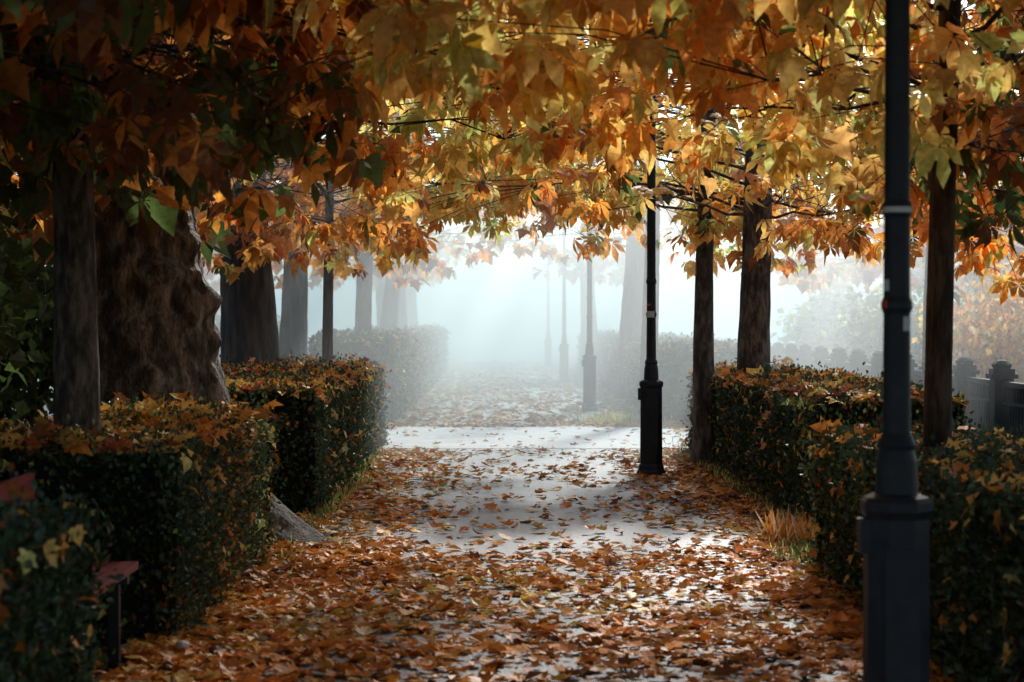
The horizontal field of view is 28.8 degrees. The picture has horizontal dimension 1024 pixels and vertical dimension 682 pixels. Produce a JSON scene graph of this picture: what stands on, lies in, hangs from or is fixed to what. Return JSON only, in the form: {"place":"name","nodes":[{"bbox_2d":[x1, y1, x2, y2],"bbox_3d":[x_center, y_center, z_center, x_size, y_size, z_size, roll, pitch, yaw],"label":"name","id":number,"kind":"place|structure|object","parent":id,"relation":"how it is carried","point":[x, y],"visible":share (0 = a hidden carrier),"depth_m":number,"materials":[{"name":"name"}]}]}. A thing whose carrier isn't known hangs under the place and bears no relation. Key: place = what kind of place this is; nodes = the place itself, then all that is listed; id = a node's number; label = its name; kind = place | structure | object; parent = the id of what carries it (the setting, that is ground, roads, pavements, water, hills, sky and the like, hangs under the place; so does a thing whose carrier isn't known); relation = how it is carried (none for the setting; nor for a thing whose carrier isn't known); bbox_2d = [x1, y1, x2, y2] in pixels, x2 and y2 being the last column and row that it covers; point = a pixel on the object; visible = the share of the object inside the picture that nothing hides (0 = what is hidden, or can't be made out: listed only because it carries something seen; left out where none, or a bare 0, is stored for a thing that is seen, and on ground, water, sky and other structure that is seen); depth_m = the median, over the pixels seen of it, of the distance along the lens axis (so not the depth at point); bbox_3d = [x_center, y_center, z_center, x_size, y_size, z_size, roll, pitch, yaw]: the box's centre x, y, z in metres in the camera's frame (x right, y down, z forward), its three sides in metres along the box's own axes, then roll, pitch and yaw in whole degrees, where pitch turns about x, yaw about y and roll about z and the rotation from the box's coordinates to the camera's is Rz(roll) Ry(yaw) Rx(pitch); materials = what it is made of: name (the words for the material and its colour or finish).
{"place":"outdoors","nodes":[
{"label":"outdoors","id":0,"kind":"place"},
{"bbox_2d":[15,322,951,681],"bbox_3d":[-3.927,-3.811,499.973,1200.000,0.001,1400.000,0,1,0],"label":"ground","id":1,"kind":"structure","parent":0,"point":[465,338],"depth_m":167.28,"materials":[{"name":"soil"}]},
{"bbox_2d":[0,449,9,478],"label":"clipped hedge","id":2,"kind":"object","parent":1,"relation":"on","point":[4,464],"visible":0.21,"depth_m":9.75,"materials":[{"name":"green plant"}]},
{"bbox_2d":[0,201,48,416],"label":"dark shrub","id":3,"kind":"object","parent":1,"relation":"on","point":[10,303],"visible":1,"depth_m":13.53,"materials":[{"name":"green plant"}]},
{"bbox_2d":[0,210,53,427],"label":"dark shrub","id":4,"kind":"object","parent":1,"relation":"on","point":[37,344],"visible":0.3,"depth_m":18.45,"materials":[{"name":"green plant"}]},
{"bbox_2d":[0,462,129,681],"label":"clipped hedge","id":5,"kind":"object","parent":1,"relation":"on","point":[49,580],"visible":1,"depth_m":6.91,"materials":[{"name":"green plant"}]},
{"bbox_2d":[0,471,138,668],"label":"park bench","id":6,"kind":"object","parent":1,"relation":"on","point":[126,568],"visible":0.25,"depth_m":9.12,"materials":[{"name":"red paint"}]},
{"bbox_2d":[0,5,235,247],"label":"chestnut tree","id":7,"kind":"object","parent":1,"relation":"on","point":[163,212],"visible":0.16,"depth_m":11.69,"materials":[{"name":"green plant"}]},
{"bbox_2d":[52,250,219,291],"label":"maple tree","id":8,"kind":"object","parent":1,"relation":"on","point":[214,285],"visible":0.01,"depth_m":43.13,"materials":[{"name":"orange plant"}]},
{"bbox_2d":[0,30,277,265],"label":"chestnut tree","id":9,"kind":"object","parent":1,"relation":"on","point":[28,226],"visible":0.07,"depth_m":15.70,"materials":[{"name":"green plant"}]},
{"bbox_2d":[0,385,292,641],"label":"clipped hedge","id":10,"kind":"object","parent":1,"relation":"on","point":[180,493],"visible":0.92,"depth_m":10.21,"materials":[{"name":"green plant"}]},
{"bbox_2d":[215,306,280,362],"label":"misty shrub","id":11,"kind":"object","parent":1,"relation":"on","point":[217,318],"visible":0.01,"depth_m":43.23,"materials":[{"name":"grey plant"}]},
{"bbox_2d":[231,448,383,614],"bbox_3d":[-1.581,1.346,18.147,0.440,0.122,15.139,0,1,0],"label":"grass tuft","id":12,"kind":"object","parent":1,"relation":"on","point":[347,488],"visible":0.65,"depth_m":17.14,"materials":[{"name":"plant"}]},
{"bbox_2d":[218,347,401,514],"bbox_3d":[-2.437,0.756,20.867,2.171,1.331,9.774,0,1,0],"label":"clipped hedge","id":13,"kind":"object","parent":1,"relation":"on","point":[330,411],"visible":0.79,"depth_m":17.27,"materials":[{"name":"green plant"}]},
{"bbox_2d":[201,99,445,357],"bbox_3d":[-2.626,-2.865,28.688,6.660,8.526,7.833,0,1,0],"label":"chestnut tree","id":14,"kind":"object","parent":1,"relation":"on","point":[293,333],"visible":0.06,"depth_m":28.43,"materials":[{"name":"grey plant"}]},
{"bbox_2d":[0,0,718,208],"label":"chestnut tree","id":15,"kind":"object","parent":1,"relation":"on","point":[536,73],"visible":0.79,"depth_m":9.05,"materials":[{"name":"orange plant"}]},
{"bbox_2d":[44,98,697,364],"bbox_3d":[-2.032,-3.237,23.736,8.767,9.413,7.827,0,1,0],"label":"chestnut tree","id":16,"kind":"object","parent":1,"relation":"on","point":[248,325],"visible":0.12,"depth_m":23.13,"materials":[{"name":"orange plant"}]},
{"bbox_2d":[277,101,469,327],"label":"avenue maple tree","id":17,"kind":"object","parent":1,"relation":"on","point":[379,283],"visible":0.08,"depth_m":48.67,"materials":[{"name":"orange plant"}]},
{"bbox_2d":[307,322,451,421],"bbox_3d":[-2.606,0.365,46.511,1.845,1.651,31.388,0,1,0],"label":"clipped hedge","id":18,"kind":"object","parent":1,"relation":"on","point":[412,357],"visible":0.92,"depth_m":32.80,"materials":[{"name":"green plant"}]},
{"bbox_2d":[200,95,562,361],"bbox_3d":[-2.038,-2.188,23.900,5.288,7.261,5.410,0,1,0],"label":"young maple tree","id":19,"kind":"object","parent":1,"relation":"on","point":[327,322],"visible":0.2,"depth_m":23.52,"materials":[{"name":"orange plant"}]},
{"bbox_2d":[308,237,456,324],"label":"avenue maple tree","id":20,"kind":"object","parent":1,"relation":"on","point":[411,304],"visible":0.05,"depth_m":59.74,"materials":[{"name":"grey plant"}]},
{"bbox_2d":[381,392,390,422],"bbox_3d":[-2.160,0.822,30.195,0.565,0.910,1.600,0,1,0],"label":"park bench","id":21,"kind":"object","parent":1,"relation":"on","point":[388,396],"visible":0.09,"depth_m":30.77,"materials":[{"name":"grey paint"}]},
{"bbox_2d":[270,132,511,333],"bbox_3d":[-2.985,-2.224,34.743,5.141,7.107,8.189,0,1,25],"label":"avenue maple tree","id":22,"kind":"object","parent":1,"relation":"on","point":[363,312],"visible":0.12,"depth_m":33.95,"materials":[{"name":"orange plant"}]},
{"bbox_2d":[0,7,792,543],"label":"plane tree","id":23,"kind":"object","parent":1,"relation":"on","point":[158,305],"visible":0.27,"depth_m":14.46,"materials":[{"name":"brown plant"}]},
{"bbox_2d":[0,0,856,433],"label":"chestnut tree","id":24,"kind":"object","parent":1,"relation":"on","point":[76,366],"visible":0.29,"depth_m":10.95,"materials":[{"name":"orange plant"}]},
{"bbox_2d":[308,105,582,328],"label":"avenue maple tree","id":25,"kind":"object","parent":1,"relation":"on","point":[390,308],"visible":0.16,"depth_m":41.91,"materials":[{"name":"orange plant"}]},
{"bbox_2d":[91,359,974,681],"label":"fallen leaves","id":26,"kind":"object","parent":1,"relation":"on","point":[233,663],"visible":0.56,"depth_m":11.39,"materials":[{"name":"orange plant"}]},
{"bbox_2d":[176,641,189,648],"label":"paper litter","id":27,"kind":"object","parent":26,"relation":"on","point":[183,644],"visible":1,"depth_m":9.48,"materials":[{"name":"white paper"}]},
{"bbox_2d":[373,79,722,400],"bbox_3d":[1.749,-2.258,38.432,4.619,7.117,8.208,1,1,42],"label":"avenue maple tree","id":28,"kind":"object","parent":1,"relation":"on","point":[631,307],"visible":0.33,"depth_m":39.30,"materials":[{"name":"orange plant"}]},
{"bbox_2d":[318,102,853,466],"bbox_3d":[1.386,-1.592,22.476,7.027,6.106,5.718,0,1,11],"label":"maple tree","id":29,"kind":"object","parent":1,"relation":"on","point":[700,269],"visible":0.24,"depth_m":21.72,"materials":[{"name":"orange plant"}]},
{"bbox_2d":[563,409,673,423],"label":"grass tuft","id":30,"kind":"object","parent":1,"relation":"on","point":[619,418],"visible":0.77,"depth_m":30.32,"materials":[{"name":"plant"}]},
{"bbox_2d":[526,169,719,377],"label":"avenue maple tree","id":31,"kind":"object","parent":1,"relation":"on","point":[599,266],"visible":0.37,"depth_m":53.58,"materials":[{"name":"orange plant"}]},
{"bbox_2d":[266,0,1023,305],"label":"maple tree","id":32,"kind":"object","parent":1,"relation":"on","point":[459,160],"visible":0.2,"depth_m":16.18,"materials":[{"name":"orange plant"}]},
{"bbox_2d":[636,95,659,416],"bbox_3d":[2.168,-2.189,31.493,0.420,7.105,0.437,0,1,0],"label":"avenue maple tree","id":33,"kind":"object","parent":1,"relation":"on","point":[643,334],"visible":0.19,"depth_m":31.44,"materials":[{"name":"grey plant"}]},
{"bbox_2d":[283,11,1014,369],"bbox_3d":[1.363,-2.839,20.980,8.390,8.640,9.409,0,1,0],"label":"maple tree","id":34,"kind":"object","parent":1,"relation":"on","point":[757,207],"visible":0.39,"depth_m":20.68,"materials":[{"name":"orange plant"}]},
{"bbox_2d":[575,325,736,421],"bbox_3d":[2.911,0.423,46.516,1.955,1.522,31.376,0,1,0],"label":"clipped hedge","id":35,"kind":"object","parent":1,"relation":"on","point":[675,358],"visible":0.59,"depth_m":32.63,"materials":[{"name":"green plant"}]},
{"bbox_2d":[316,0,1023,454],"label":"chestnut tree","id":36,"kind":"object","parent":1,"relation":"on","point":[978,138],"visible":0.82,"depth_m":10.76,"materials":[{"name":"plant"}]},
{"bbox_2d":[403,0,1021,60],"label":"chestnut tree","id":37,"kind":"object","parent":1,"relation":"on","point":[716,22],"visible":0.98,"depth_m":8.01,"materials":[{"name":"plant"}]},
{"bbox_2d":[663,438,812,524],"bbox_3d":[2.118,1.340,18.667,0.512,0.122,15.252,0,1,0],"label":"grass tuft","id":38,"kind":"object","parent":1,"relation":"on","point":[717,472],"visible":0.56,"depth_m":18.68,"materials":[{"name":"plant"}]},
{"bbox_2d":[763,363,771,377],"bbox_3d":[2.469,0.802,19.230,0.084,1.180,0.084,0,1,0],"label":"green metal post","id":39,"kind":"object","parent":1,"relation":"on","point":[767,366],"visible":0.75,"depth_m":19.20,"materials":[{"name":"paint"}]},
{"bbox_2d":[737,504,815,542],"bbox_3d":[2.070,1.314,14.362,0.726,0.261,0.949,0,1,22],"label":"grass tuft","id":40,"kind":"object","parent":1,"relation":"on","point":[795,528],"visible":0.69,"depth_m":14.27,"materials":[{"name":"beige plant"}]},
{"bbox_2d":[742,532,840,585],"bbox_3d":[2.081,1.403,13.310,1.111,0.109,3.013,0,1,0],"label":"grass tuft","id":41,"kind":"object","parent":1,"relation":"on","point":[792,550],"visible":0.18,"depth_m":13.34,"materials":[{"name":"plant"}]},
{"bbox_2d":[770,278,877,361],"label":"misty shrub","id":42,"kind":"object","parent":1,"relation":"on","point":[821,310],"visible":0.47,"depth_m":49.07,"materials":[{"name":"grey plant"}]},
{"bbox_2d":[678,355,973,525],"bbox_3d":[2.804,0.790,19.722,1.639,1.286,9.828,0,1,0],"label":"clipped hedge","id":43,"kind":"object","parent":1,"relation":"on","point":[762,423],"visible":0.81,"depth_m":17.03,"materials":[{"name":"green plant"}]},
{"bbox_2d":[659,332,1023,436],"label":"iron fence","id":44,"kind":"object","parent":1,"relation":"on","point":[997,397],"visible":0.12,"depth_m":24.30,"materials":[{"name":"black metal"}]},
{"bbox_2d":[771,99,970,296],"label":"red maple tree","id":45,"kind":"object","parent":1,"relation":"on","point":[780,254],"visible":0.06,"depth_m":48.90,"materials":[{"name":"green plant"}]},
{"bbox_2d":[774,209,1023,375],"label":"red maple tree","id":46,"kind":"object","parent":1,"relation":"on","point":[869,274],"visible":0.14,"depth_m":38.05,"materials":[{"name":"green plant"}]},
{"bbox_2d":[794,277,1006,374],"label":"misty shrub","id":47,"kind":"object","parent":1,"relation":"on","point":[867,334],"visible":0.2,"depth_m":40.02,"materials":[{"name":"grey plant"}]},
{"bbox_2d":[795,405,1023,681],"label":"clipped hedge","id":48,"kind":"object","parent":1,"relation":"on","point":[971,485],"visible":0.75,"depth_m":8.99,"materials":[{"name":"green plant"}]},
{"bbox_2d":[867,31,1023,361],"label":"red maple tree","id":49,"kind":"object","parent":1,"relation":"on","point":[957,297],"visible":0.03,"depth_m":30.02,"materials":[{"name":"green plant"}]},
{"bbox_2d":[910,236,1005,292],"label":"maple tree","id":50,"kind":"object","parent":1,"relation":"on","point":[965,287],"visible":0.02,"depth_m":49.53,"materials":[{"name":"orange plant"}]},
{"bbox_2d":[911,255,1023,382],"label":"orange shrub","id":51,"kind":"object","parent":1,"relation":"on","point":[994,334],"visible":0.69,"depth_m":30.39,"materials":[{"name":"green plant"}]},
{"bbox_2d":[15,0,1023,321],"label":"sky","id":52,"kind":"structure","parent":0,"point":[506,290],"materials":[{"name":"white"}]},
{"bbox_2d":[381,426,691,447],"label":"gravel cross path","id":53,"kind":"structure","parent":0,"point":[426,438],"depth_m":26.85,"materials":[{"name":"grey gravel"}]},
{"bbox_2d":[223,335,931,681],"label":"asphalt path","id":54,"kind":"structure","parent":0,"point":[503,348],"depth_m":14.71,"materials":[{"name":"grey asphalt"}]},
{"bbox_2d":[544,232,551,366],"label":"street lamp","id":55,"kind":"object","parent":54,"relation":"on","point":[548,350],"visible":0.66,"depth_m":65.95,"materials":[{"name":"metal"}]},
{"bbox_2d":[558,228,569,381],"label":"street lamp","id":56,"kind":"object","parent":54,"relation":"on","point":[564,361],"visible":0.75,"depth_m":50.46,"materials":[{"name":"metal"}]},
{"bbox_2d":[581,157,597,410],"bbox_3d":[1.357,-1.252,34.800,0.370,4.950,0.370,0,1,-23],"label":"street lamp","id":57,"kind":"object","parent":54,"relation":"on","point":[589,378],"visible":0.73,"depth_m":34.76,"materials":[{"name":"metal"}]},
{"bbox_2d":[637,17,665,476],"bbox_3d":[1.421,-1.095,20.301,0.370,4.950,0.370,0,1,-23],"label":"street lamp","id":58,"kind":"object","parent":54,"relation":"on","point":[650,391],"visible":0.72,"depth_m":20.26,"materials":[{"name":"metal"}]},
{"bbox_2d":[857,0,933,681],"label":"street lamp","id":59,"kind":"object","parent":54,"relation":"on","point":[893,530],"visible":1,"depth_m":6.96,"materials":[{"name":"metal"}]}
]}

